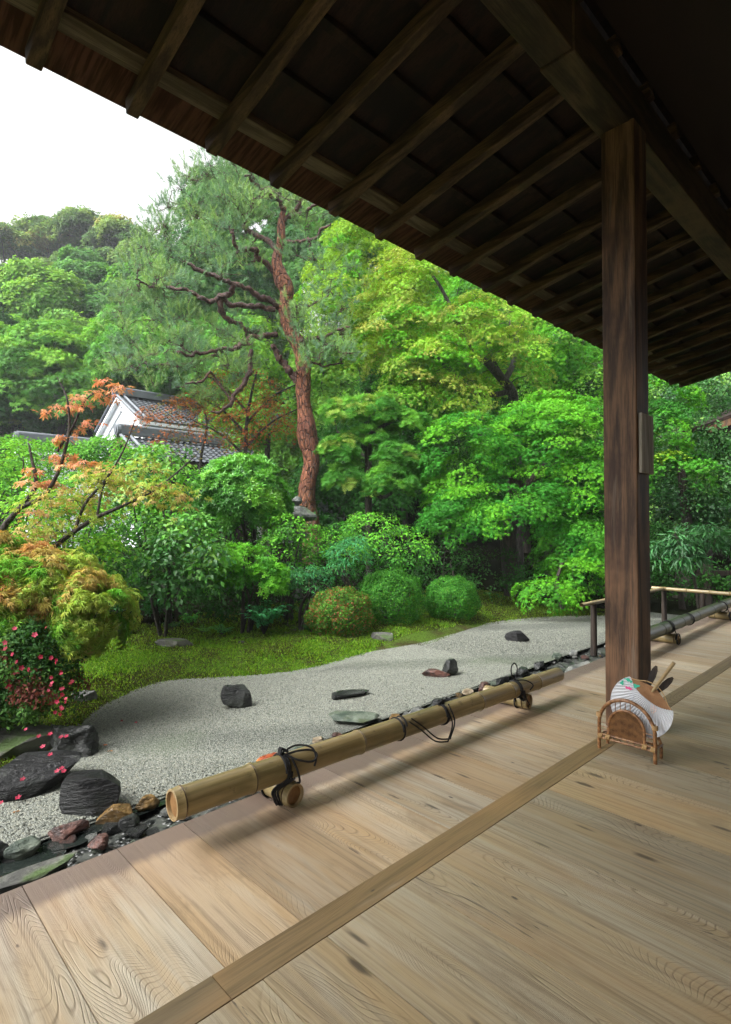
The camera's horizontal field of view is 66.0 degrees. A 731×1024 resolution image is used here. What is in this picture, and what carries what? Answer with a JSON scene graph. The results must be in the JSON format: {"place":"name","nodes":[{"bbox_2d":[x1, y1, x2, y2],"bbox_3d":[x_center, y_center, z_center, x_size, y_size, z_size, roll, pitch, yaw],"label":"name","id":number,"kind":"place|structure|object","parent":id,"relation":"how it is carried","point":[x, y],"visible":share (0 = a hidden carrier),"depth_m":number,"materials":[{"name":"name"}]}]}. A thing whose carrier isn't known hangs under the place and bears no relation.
{"place":"outdoors","nodes":[
{"label":"outdoors","id":0,"kind":"place"},
{"bbox_2d":[76,822,103,835],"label":"water","id":1,"kind":"structure","parent":0,"point":[94,828],"depth_m":2.65,"materials":[{"name":"black liquid"}]},
{"bbox_2d":[132,797,165,815],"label":"water","id":2,"kind":"structure","parent":0,"point":[161,803],"depth_m":2.83,"materials":[{"name":"black liquid"}]},
{"bbox_2d":[0,46,484,335],"label":"sky","id":3,"kind":"structure","parent":0,"point":[63,143],"materials":[{"name":"white"}]},
{"bbox_2d":[0,343,730,767],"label":"ground","id":4,"kind":"structure","parent":0,"point":[486,583],"depth_m":9.90,"materials":[{"name":"plant"}]},
{"bbox_2d":[0,724,51,759],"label":"garden stone","id":5,"kind":"object","parent":4,"relation":"on","point":[17,741],"visible":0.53,"depth_m":3.51,"materials":[{"name":"stone"}]},
{"bbox_2d":[0,221,52,262],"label":"ridge tree","id":6,"kind":"object","parent":4,"relation":"on","point":[14,239],"visible":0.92,"depth_m":56.69,"materials":[{"name":"green plant"}]},
{"bbox_2d":[0,283,65,440],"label":"broadleaf tree","id":7,"kind":"object","parent":4,"relation":"on","point":[33,423],"visible":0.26,"depth_m":26.66,"materials":[{"name":"green plant"}]},
{"bbox_2d":[0,438,78,540],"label":"bright shrub","id":8,"kind":"object","parent":4,"relation":"on","point":[10,475],"visible":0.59,"depth_m":7.10,"materials":[{"name":"green plant"}]},
{"bbox_2d":[0,255,90,333],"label":"broadleaf tree","id":9,"kind":"object","parent":4,"relation":"on","point":[47,292],"visible":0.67,"depth_m":34.27,"materials":[{"name":"green plant"}]},
{"bbox_2d":[9,212,81,258],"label":"ridge tree","id":10,"kind":"object","parent":4,"relation":"on","point":[36,224],"visible":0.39,"depth_m":57.13,"materials":[{"name":"green plant"}]},
{"bbox_2d":[0,608,94,732],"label":"azalea bush","id":11,"kind":"object","parent":4,"relation":"on","point":[20,707],"visible":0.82,"depth_m":3.51,"materials":[{"name":"green plant"}]},
{"bbox_2d":[9,360,109,434],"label":"hillside tree","id":12,"kind":"object","parent":4,"relation":"on","point":[51,370],"visible":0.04,"depth_m":28.78,"materials":[{"name":"green plant"}]},
{"bbox_2d":[0,318,128,437],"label":"maple tree","id":13,"kind":"object","parent":4,"relation":"on","point":[40,343],"visible":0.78,"depth_m":25.66,"materials":[{"name":"green plant"}]},
{"bbox_2d":[13,431,119,547],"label":"tiled garden wall","id":14,"kind":"structure","parent":4,"relation":"on","point":[35,435],"depth_m":20.62,"materials":[{"name":"tile"}]},
{"bbox_2d":[0,530,142,670],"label":"laceleaf maple","id":15,"kind":"object","parent":4,"relation":"on","point":[70,592],"visible":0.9,"depth_m":3.73,"materials":[{"name":"green plant"}]},
{"bbox_2d":[0,482,151,586],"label":"bright shrub","id":16,"kind":"object","parent":4,"relation":"on","point":[98,541],"visible":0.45,"depth_m":5.39,"materials":[{"name":"green plant"}]},
{"bbox_2d":[45,205,115,248],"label":"ridge tree","id":17,"kind":"object","parent":4,"relation":"on","point":[70,223],"visible":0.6,"depth_m":55.67,"materials":[{"name":"green plant"}]},
{"bbox_2d":[0,232,164,281],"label":"broadleaf tree","id":18,"kind":"object","parent":4,"relation":"on","point":[108,255],"visible":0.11,"depth_m":47.66,"materials":[{"name":"green plant"}]},
{"bbox_2d":[71,690,97,701],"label":"garden stone","id":19,"kind":"object","parent":4,"relation":"on","point":[91,695],"visible":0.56,"depth_m":4.60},
{"bbox_2d":[51,244,126,321],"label":"broadleaf tree","id":20,"kind":"object","parent":4,"relation":"on","point":[89,265],"visible":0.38,"depth_m":38.33,"materials":[{"name":"green plant"}]},
{"bbox_2d":[0,377,212,549],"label":"orange tipped maple","id":21,"kind":"object","parent":4,"relation":"on","point":[107,480],"visible":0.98,"depth_m":4.84,"materials":[{"name":"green plant"}]},
{"bbox_2d":[79,211,162,257],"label":"ridge tree","id":22,"kind":"object","parent":4,"relation":"on","point":[106,231],"visible":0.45,"depth_m":53.62,"materials":[{"name":"green plant"}]},
{"bbox_2d":[0,433,275,561],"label":"hedge shrub","id":23,"kind":"object","parent":4,"relation":"on","point":[90,450],"visible":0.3,"depth_m":9.76,"materials":[{"name":"green plant"}]},
{"bbox_2d":[93,248,213,305],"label":"hillside tree","id":24,"kind":"object","parent":4,"relation":"on","point":[110,270],"visible":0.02,"depth_m":38.16,"materials":[{"name":"green plant"}]},
{"bbox_2d":[77,441,248,636],"bbox_3d":[-2.307,0.310,6.691,1.828,2.384,2.122,0,-1,1],"label":"camellia shrub","id":25,"kind":"object","parent":4,"relation":"on","point":[194,567],"visible":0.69,"depth_m":6.28,"materials":[{"name":"green plant"}]},
{"bbox_2d":[155,638,192,646],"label":"garden stone","id":26,"kind":"object","parent":4,"relation":"on","point":[172,642],"visible":0.71,"depth_m":6.09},
{"bbox_2d":[103,423,255,552],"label":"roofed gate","id":27,"kind":"structure","parent":4,"relation":"on","point":[144,433],"depth_m":17.70,"materials":[{"name":"tile"}]},
{"bbox_2d":[78,303,283,406],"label":"broadleaf tree","id":28,"kind":"object","parent":4,"relation":"on","point":[99,339],"visible":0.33,"depth_m":23.76,"materials":[{"name":"green plant"}]},
{"bbox_2d":[74,531,321,625],"bbox_3d":[-2.251,0.931,7.684,3.598,1.481,1.738,1,-1,-30],"label":"shade shrub","id":29,"kind":"object","parent":4,"relation":"on","point":[207,605],"visible":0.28,"depth_m":7.39,"materials":[{"name":"green plant"}]},
{"bbox_2d":[124,368,296,472],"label":"red maple","id":30,"kind":"object","parent":4,"relation":"on","point":[247,413],"visible":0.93,"depth_m":11.85,"materials":[{"name":"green plant"}]},
{"bbox_2d":[94,387,331,546],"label":"storehouse","id":31,"kind":"structure","parent":4,"relation":"on","point":[112,415],"depth_m":22.44,"materials":[{"name":"paint"}]},
{"bbox_2d":[86,146,378,563],"bbox_3d":[-2.754,-3.651,11.332,6.178,9.317,4.223,0,-1,1],"label":"red pine","id":32,"kind":"object","parent":4,"relation":"on","point":[229,194],"visible":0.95,"depth_m":10.87,"materials":[{"name":"green plant"}]},
{"bbox_2d":[187,452,294,610],"bbox_3d":[-1.772,0.273,8.190,1.668,2.376,1.726,1,-2,-44],"label":"rounded shrub","id":33,"kind":"object","parent":4,"relation":"on","point":[236,490],"visible":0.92,"depth_m":7.60,"materials":[{"name":"green plant"}]},
{"bbox_2d":[121,163,368,403],"bbox_3d":[-6.392,-11.556,29.246,13.094,18.550,10.145,0,-1,-6],"label":"broadleaf tree","id":34,"kind":"object","parent":4,"relation":"on","point":[255,278],"visible":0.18,"depth_m":25.90,"materials":[{"name":"green plant"}]},
{"bbox_2d":[195,541,295,633],"bbox_3d":[-1.487,0.936,7.001,1.223,1.180,1.148,0,-1,-1],"label":"shrub","id":35,"kind":"object","parent":4,"relation":"on","point":[265,564],"visible":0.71,"depth_m":6.71,"materials":[{"name":"green plant"}]},
{"bbox_2d":[227,309,294,397],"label":"hillside tree","id":36,"kind":"object","parent":4,"relation":"on","point":[281,346],"visible":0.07,"depth_m":30.40,"materials":[{"name":"green plant"}]},
{"bbox_2d":[195,310,367,554],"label":"maple tree","id":37,"kind":"object","parent":4,"relation":"on","point":[267,443],"visible":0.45,"depth_m":14.62,"materials":[{"name":"green plant"}]},
{"bbox_2d":[249,512,324,621],"bbox_3d":[-1.057,0.766,7.634,0.962,1.526,1.105,0,-1,10],"label":"leafy shrub","id":38,"kind":"object","parent":4,"relation":"on","point":[273,536],"visible":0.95,"depth_m":7.57,"materials":[{"name":"green plant"}]},
{"bbox_2d":[249,419,330,498],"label":"hillside tree","id":39,"kind":"object","parent":4,"relation":"on","point":[288,453],"visible":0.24,"depth_m":22.74,"materials":[{"name":"green plant"}]},
{"bbox_2d":[256,561,336,629],"bbox_3d":[-0.881,1.096,7.302,1.082,0.922,0.908,0,-1,12],"label":"shrub","id":40,"kind":"object","parent":4,"relation":"on","point":[301,621],"visible":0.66,"depth_m":7.20,"materials":[{"name":"green plant"}]},
{"bbox_2d":[0,589,604,766],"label":"moss","id":41,"kind":"object","parent":4,"relation":"on","point":[148,633],"visible":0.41,"depth_m":6.16,"materials":[{"name":"green plant"}]},
{"bbox_2d":[238,599,291,633],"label":"shrub","id":42,"kind":"object","parent":41,"relation":"on","point":[263,620],"visible":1,"depth_m":6.79,"materials":[{"name":"green plant"}]},
{"bbox_2d":[288,496,316,598],"bbox_3d":[-1.078,0.558,8.991,0.640,1.629,0.554,1,-2,-44],"label":"stone lantern","id":43,"kind":"object","parent":4,"relation":"on","point":[299,510],"visible":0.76,"depth_m":8.90,"materials":[{"name":"stone"}]},
{"bbox_2d":[0,612,679,845],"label":"gravel bed","id":44,"kind":"object","parent":4,"relation":"on","point":[491,659],"visible":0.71,"depth_m":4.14,"materials":[{"name":"gravel"}]},
{"bbox_2d":[0,750,81,802],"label":"garden stone","id":45,"kind":"object","parent":44,"relation":"on","point":[36,770],"visible":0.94,"depth_m":2.98,"materials":[{"name":"stone"}]},
{"bbox_2d":[49,724,98,757],"bbox_3d":[-1.821,1.468,3.497,0.336,0.281,0.220,0,-1,-6],"label":"garden stone","id":46,"kind":"object","parent":44,"relation":"on","point":[83,740],"visible":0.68,"depth_m":3.45,"materials":[{"name":"stone"}]},
{"bbox_2d":[59,769,120,817],"bbox_3d":[-1.377,1.425,2.827,0.284,0.206,0.202,0,-9,-14],"label":"garden stone","id":47,"kind":"object","parent":44,"relation":"on","point":[92,793],"visible":0.86,"depth_m":2.75,"materials":[{"name":"stone"}]},
{"bbox_2d":[220,684,251,708],"bbox_3d":[-1.004,1.436,4.387,0.242,0.185,0.148,0,-1,-6],"label":"garden stone","id":48,"kind":"object","parent":44,"relation":"on","point":[238,695],"visible":1,"depth_m":4.33,"materials":[{"name":"stone"}]},
{"bbox_2d":[331,689,368,699],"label":"garden stone","id":49,"kind":"object","parent":44,"relation":"on","point":[344,694],"visible":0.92,"depth_m":4.59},
{"bbox_2d":[329,710,379,723],"bbox_3d":[-0.078,1.486,4.039,0.367,0.070,0.211,0,-1,-6],"label":"garden stone","id":50,"kind":"object","parent":44,"relation":"on","point":[351,717],"visible":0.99,"depth_m":4.00,"materials":[{"name":"stone"}]},
{"bbox_2d":[421,668,449,677],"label":"garden stone","id":51,"kind":"object","parent":44,"relation":"on","point":[432,672],"visible":0.93,"depth_m":5.20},
{"bbox_2d":[442,658,457,675],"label":"garden stone","id":52,"kind":"object","parent":44,"relation":"on","point":[450,666],"visible":0.86,"depth_m":5.24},
{"bbox_2d":[504,630,528,641],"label":"garden stone","id":53,"kind":"object","parent":44,"relation":"on","point":[517,636],"visible":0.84,"depth_m":6.76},
{"bbox_2d":[303,585,376,636],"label":"clipped bush","id":54,"kind":"object","parent":4,"relation":"on","point":[336,625],"visible":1,"depth_m":6.71,"materials":[{"name":"green plant"}]},
{"bbox_2d":[319,535,375,597],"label":"sapling","id":55,"kind":"object","parent":4,"relation":"on","point":[342,545],"visible":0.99,"depth_m":7.41,"materials":[{"name":"green plant"}]},
{"bbox_2d":[278,509,439,592],"bbox_3d":[-0.067,0.730,8.432,2.429,1.619,2.062,1,-2,-44],"label":"leafy shrub","id":56,"kind":"object","parent":4,"relation":"on","point":[343,530],"visible":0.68,"depth_m":8.21,"materials":[{"name":"green plant"}]},
{"bbox_2d":[300,393,417,455],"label":"hillside tree","id":57,"kind":"object","parent":4,"relation":"on","point":[317,417],"visible":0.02,"depth_m":24.53,"materials":[{"name":"green plant"}]},
{"bbox_2d":[0,0,730,1023],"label":"temple building","id":58,"kind":"structure","parent":4,"relation":"on","point":[566,166],"depth_m":2.37,"materials":[{"name":"brown wood"}]},
{"bbox_2d":[166,662,563,821],"bbox_3d":[0.210,0.920,2.552,2.296,0.268,0.319,1,-1,-42],"label":"bamboo barrier","id":59,"kind":"object","parent":58,"relation":"on","point":[277,774],"visible":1,"depth_m":2.08,"materials":[{"name":"beige wood"}]},
{"bbox_2d":[596,698,662,764],"bbox_3d":[1.146,0.925,2.442,0.100,0.242,0.258,1,-2,-44],"label":"fan rack","id":60,"kind":"object","parent":58,"relation":"on","point":[625,725],"visible":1,"depth_m":2.41,"materials":[{"name":"wicker"}]},
{"bbox_2d":[610,661,675,738],"bbox_3d":[1.187,0.796,2.418,0.266,0.344,0.025,-1,-1,43],"label":"hand fan","id":61,"kind":"object","parent":60,"relation":"on","point":[651,701],"visible":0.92,"depth_m":2.40},
{"bbox_2d":[647,665,657,685],"bbox_3d":[1.197,0.815,2.446,0.026,0.311,0.223,1,-2,-44],"label":"hand fan","id":62,"kind":"object","parent":60,"relation":"on","point":[652,674],"visible":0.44,"depth_m":2.42},
{"bbox_2d":[657,677,673,692],"bbox_3d":[1.197,0.829,2.433,0.246,0.274,0.020,-1,-2,45],"label":"hand fan","id":63,"kind":"object","parent":60,"relation":"on","point":[666,683],"visible":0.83,"depth_m":2.37},
{"bbox_2d":[651,597,730,644],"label":"bamboo barrier","id":64,"kind":"object","parent":58,"relation":"on","point":[662,631],"visible":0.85,"depth_m":4.92,"materials":[{"name":"brown wood"}]},
{"bbox_2d":[288,364,445,571],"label":"broadleaf tree","id":65,"kind":"object","parent":4,"relation":"on","point":[343,500],"visible":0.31,"depth_m":11.72,"materials":[{"name":"green plant"}]},
{"bbox_2d":[283,218,452,553],"bbox_3d":[-0.048,-4.133,16.986,4.833,10.902,6.420,0,-1,-6],"label":"maple tree","id":66,"kind":"object","parent":4,"relation":"on","point":[352,235],"visible":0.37,"depth_m":15.35,"materials":[{"name":"green plant"}]},
{"bbox_2d":[311,351,432,416],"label":"hillside tree","id":67,"kind":"object","parent":4,"relation":"on","point":[344,391],"visible":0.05,"depth_m":25.27,"materials":[{"name":"green plant"}]},
{"bbox_2d":[313,389,433,574],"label":"podocarpus tree","id":68,"kind":"object","parent":4,"relation":"on","point":[371,482],"visible":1,"depth_m":9.60,"materials":[{"name":"green plant"}]},
{"bbox_2d":[371,632,392,640],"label":"garden stone","id":69,"kind":"object","parent":4,"relation":"on","point":[386,636],"visible":0.71,"depth_m":6.65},
{"bbox_2d":[354,237,415,504],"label":"broadleaf tree","id":70,"kind":"object","parent":4,"relation":"on","point":[369,255],"visible":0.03,"depth_m":26.28,"materials":[{"name":"green plant"}]},
{"bbox_2d":[322,407,451,545],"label":"hillside tree","id":71,"kind":"object","parent":4,"relation":"on","point":[413,444],"visible":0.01,"depth_m":20.94,"materials":[{"name":"green plant"}]},
{"bbox_2d":[355,567,427,625],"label":"clipped bush","id":72,"kind":"object","parent":4,"relation":"on","point":[391,613],"visible":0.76,"depth_m":7.33,"materials":[{"name":"green plant"}]},
{"bbox_2d":[63,609,725,867],"bbox_3d":[2.157,1.563,4.930,18.000,0.012,1.720,1,-2,-44],"label":"drip channel","id":73,"kind":"object","parent":4,"relation":"on","point":[151,819],"visible":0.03,"depth_m":2.77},
{"bbox_2d":[3,835,40,859],"bbox_3d":[-1.499,1.476,2.455,0.097,0.083,0.152,-1,-2,43],"label":"kerb stone","id":74,"kind":"object","parent":73,"relation":"on","point":[23,848],"visible":0.96,"depth_m":2.43,"materials":[{"name":"stone"}]},
{"bbox_2d":[0,841,65,876],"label":"rock","id":75,"kind":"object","parent":73,"relation":"on","point":[43,853],"depth_m":2.41,"materials":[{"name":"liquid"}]},
{"bbox_2d":[0,850,77,893],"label":"garden stone","id":76,"kind":"object","parent":73,"relation":"on","point":[21,877],"visible":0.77,"depth_m":2.25,"materials":[{"name":"stone"}]},
{"bbox_2d":[43,835,87,850],"bbox_3d":[-1.329,1.495,2.587,0.256,0.001,0.153,1,-2,-44],"label":"rock","id":77,"kind":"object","parent":73,"relation":"on","point":[55,846],"depth_m":2.54,"materials":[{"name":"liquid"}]},
{"bbox_2d":[58,834,76,842],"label":"river stone","id":78,"kind":"object","parent":73,"relation":"on","point":[71,838],"visible":0.56,"depth_m":2.55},
{"bbox_2d":[48,819,88,841],"bbox_3d":[-1.368,1.470,2.596,0.170,0.068,0.083,1,-1,-36],"label":"kerb stone","id":79,"kind":"object","parent":78,"relation":"on","point":[63,832],"visible":0.94,"depth_m":2.57,"materials":[{"name":"stone"}]},
{"bbox_2d":[87,833,108,849],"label":"kerb stone","id":80,"kind":"object","parent":73,"relation":"on","point":[100,841],"visible":1,"depth_m":2.49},
{"bbox_2d":[100,822,120,834],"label":"river stone","id":81,"kind":"object","parent":73,"relation":"on","point":[110,828],"visible":0.77,"depth_m":2.65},
{"bbox_2d":[95,803,132,823],"bbox_3d":[-1.224,1.478,2.737,0.168,0.114,0.115,1,-1,-30],"label":"kerb stone","id":82,"kind":"object","parent":73,"relation":"on","point":[115,813],"visible":0.68,"depth_m":2.70,"materials":[{"name":"stone"}]},
{"bbox_2d":[118,813,139,832],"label":"kerb stone","id":83,"kind":"object","parent":73,"relation":"on","point":[125,823],"visible":0.91,"depth_m":2.64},
{"bbox_2d":[125,824,147,837],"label":"river stone","id":84,"kind":"object","parent":73,"relation":"on","point":[138,830],"visible":0.99,"depth_m":2.62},
{"bbox_2d":[135,794,159,811],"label":"kerb stone","id":85,"kind":"object","parent":73,"relation":"on","point":[148,801],"visible":1,"depth_m":2.83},
{"bbox_2d":[580,586,730,655],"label":"bamboo railing","id":86,"kind":"object","parent":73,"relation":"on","point":[593,626],"visible":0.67,"depth_m":6.97,"materials":[{"name":"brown wood"}]},
{"bbox_2d":[401,431,464,540],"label":"hillside tree","id":87,"kind":"object","parent":4,"relation":"on","point":[404,522],"visible":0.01,"depth_m":25.01,"materials":[{"name":"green plant"}]},
{"bbox_2d":[335,242,558,575],"bbox_3d":[1.629,-2.174,11.718,4.427,7.241,3.508,0,-1,-13],"label":"maple tree","id":88,"kind":"object","parent":4,"relation":"on","point":[441,342],"visible":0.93,"depth_m":11.05,"materials":[{"name":"green plant"}]},
{"bbox_2d":[413,359,483,433],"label":"hillside tree","id":89,"kind":"object","parent":4,"relation":"on","point":[466,365],"visible":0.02,"depth_m":23.88,"materials":[{"name":"green plant"}]},
{"bbox_2d":[298,206,599,544],"bbox_3d":[3.390,-6.589,22.879,14.436,16.160,8.027,-1,-1,27],"label":"broadleaf tree","id":90,"kind":"object","parent":4,"relation":"on","point":[460,292],"visible":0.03,"depth_m":21.49,"materials":[{"name":"green plant"}]},
{"bbox_2d":[424,573,482,620],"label":"clipped bush","id":91,"kind":"object","parent":4,"relation":"on","point":[452,591],"visible":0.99,"depth_m":7.77,"materials":[{"name":"green plant"}]},
{"bbox_2d":[325,532,596,607],"bbox_3d":[1.744,1.013,9.507,5.025,1.576,1.775,0,-1,-7],"label":"shade shrub","id":92,"kind":"object","parent":4,"relation":"on","point":[415,571],"visible":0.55,"depth_m":9.24,"materials":[{"name":"green plant"}]},
{"bbox_2d":[447,389,598,552],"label":"hillside tree","id":93,"kind":"object","parent":4,"relation":"on","point":[526,548],"visible":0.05,"depth_m":18.32,"materials":[{"name":"green plant"}]},
{"bbox_2d":[376,359,670,538],"bbox_3d":[3.692,-1.208,14.303,7.168,5.551,4.628,0,-1,-6],"label":"broadleaf tree","id":94,"kind":"object","parent":4,"relation":"on","point":[504,401],"visible":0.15,"depth_m":13.58,"materials":[{"name":"green plant"}]},
{"bbox_2d":[402,389,650,596],"bbox_3d":[2.612,-0.332,9.598,4.000,3.686,3.408,1,-1,-26],"label":"maple tree","id":95,"kind":"object","parent":4,"relation":"on","point":[499,433],"visible":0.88,"depth_m":9.13,"materials":[{"name":"green plant"}]},
{"bbox_2d":[470,351,602,550],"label":"hillside tree","id":96,"kind":"object","parent":4,"relation":"on","point":[592,387],"visible":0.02,"depth_m":18.14,"materials":[{"name":"green plant"}]},
{"bbox_2d":[475,354,599,437],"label":"hillside tree","id":97,"kind":"object","parent":4,"relation":"on","point":[525,385],"depth_m":18.54,"materials":[{"name":"green plant"}]},
{"bbox_2d":[425,271,652,575],"bbox_3d":[3.964,-2.615,14.266,4.161,8.595,6.192,1,-2,-44],"label":"maple tree","id":98,"kind":"object","parent":4,"relation":"on","point":[564,371],"visible":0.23,"depth_m":12.71,"materials":[{"name":"green plant"}]},
{"bbox_2d":[510,519,604,617],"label":"maple sapling","id":99,"kind":"object","parent":4,"relation":"on","point":[562,586],"visible":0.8,"depth_m":8.27,"materials":[{"name":"green plant"}]},
{"bbox_2d":[559,517,730,609],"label":"shrub","id":100,"kind":"object","parent":4,"relation":"on","point":[681,600],"visible":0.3,"depth_m":9.27,"materials":[{"name":"green plant"}]},
{"bbox_2d":[570,398,730,500],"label":"hillside tree","id":101,"kind":"object","parent":4,"relation":"on","point":[658,434],"visible":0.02,"depth_m":16.34,"materials":[{"name":"green plant"}]},
{"bbox_2d":[576,372,730,571],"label":"broadleaf tree","id":102,"kind":"object","parent":4,"relation":"on","point":[697,454],"visible":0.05,"depth_m":14.90,"materials":[{"name":"green plant"}]},
{"bbox_2d":[648,372,730,587],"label":"camellia tree","id":103,"kind":"object","parent":4,"relation":"on","point":[710,506],"visible":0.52,"depth_m":11.12,"materials":[{"name":"green plant"}]},
{"bbox_2d":[648,374,730,598],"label":"maple tree","id":104,"kind":"object","parent":4,"relation":"on","point":[680,461],"visible":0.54,"depth_m":10.46,"materials":[{"name":"green plant"}]},
{"bbox_2d":[650,521,730,608],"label":"young tree","id":105,"kind":"object","parent":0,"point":[704,541],"visible":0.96,"depth_m":7.78,"materials":[{"name":"green plant"}]},
{"bbox_2d":[655,409,730,440],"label":"pavilion","id":106,"kind":"structure","parent":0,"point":[725,419],"depth_m":11.11,"materials":[{"name":"brown wood"}]},
{"bbox_2d":[694,564,730,605],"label":"wooden fence","id":107,"kind":"object","parent":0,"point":[709,599],"visible":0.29,"depth_m":9.17,"materials":[{"name":"brown wood"}]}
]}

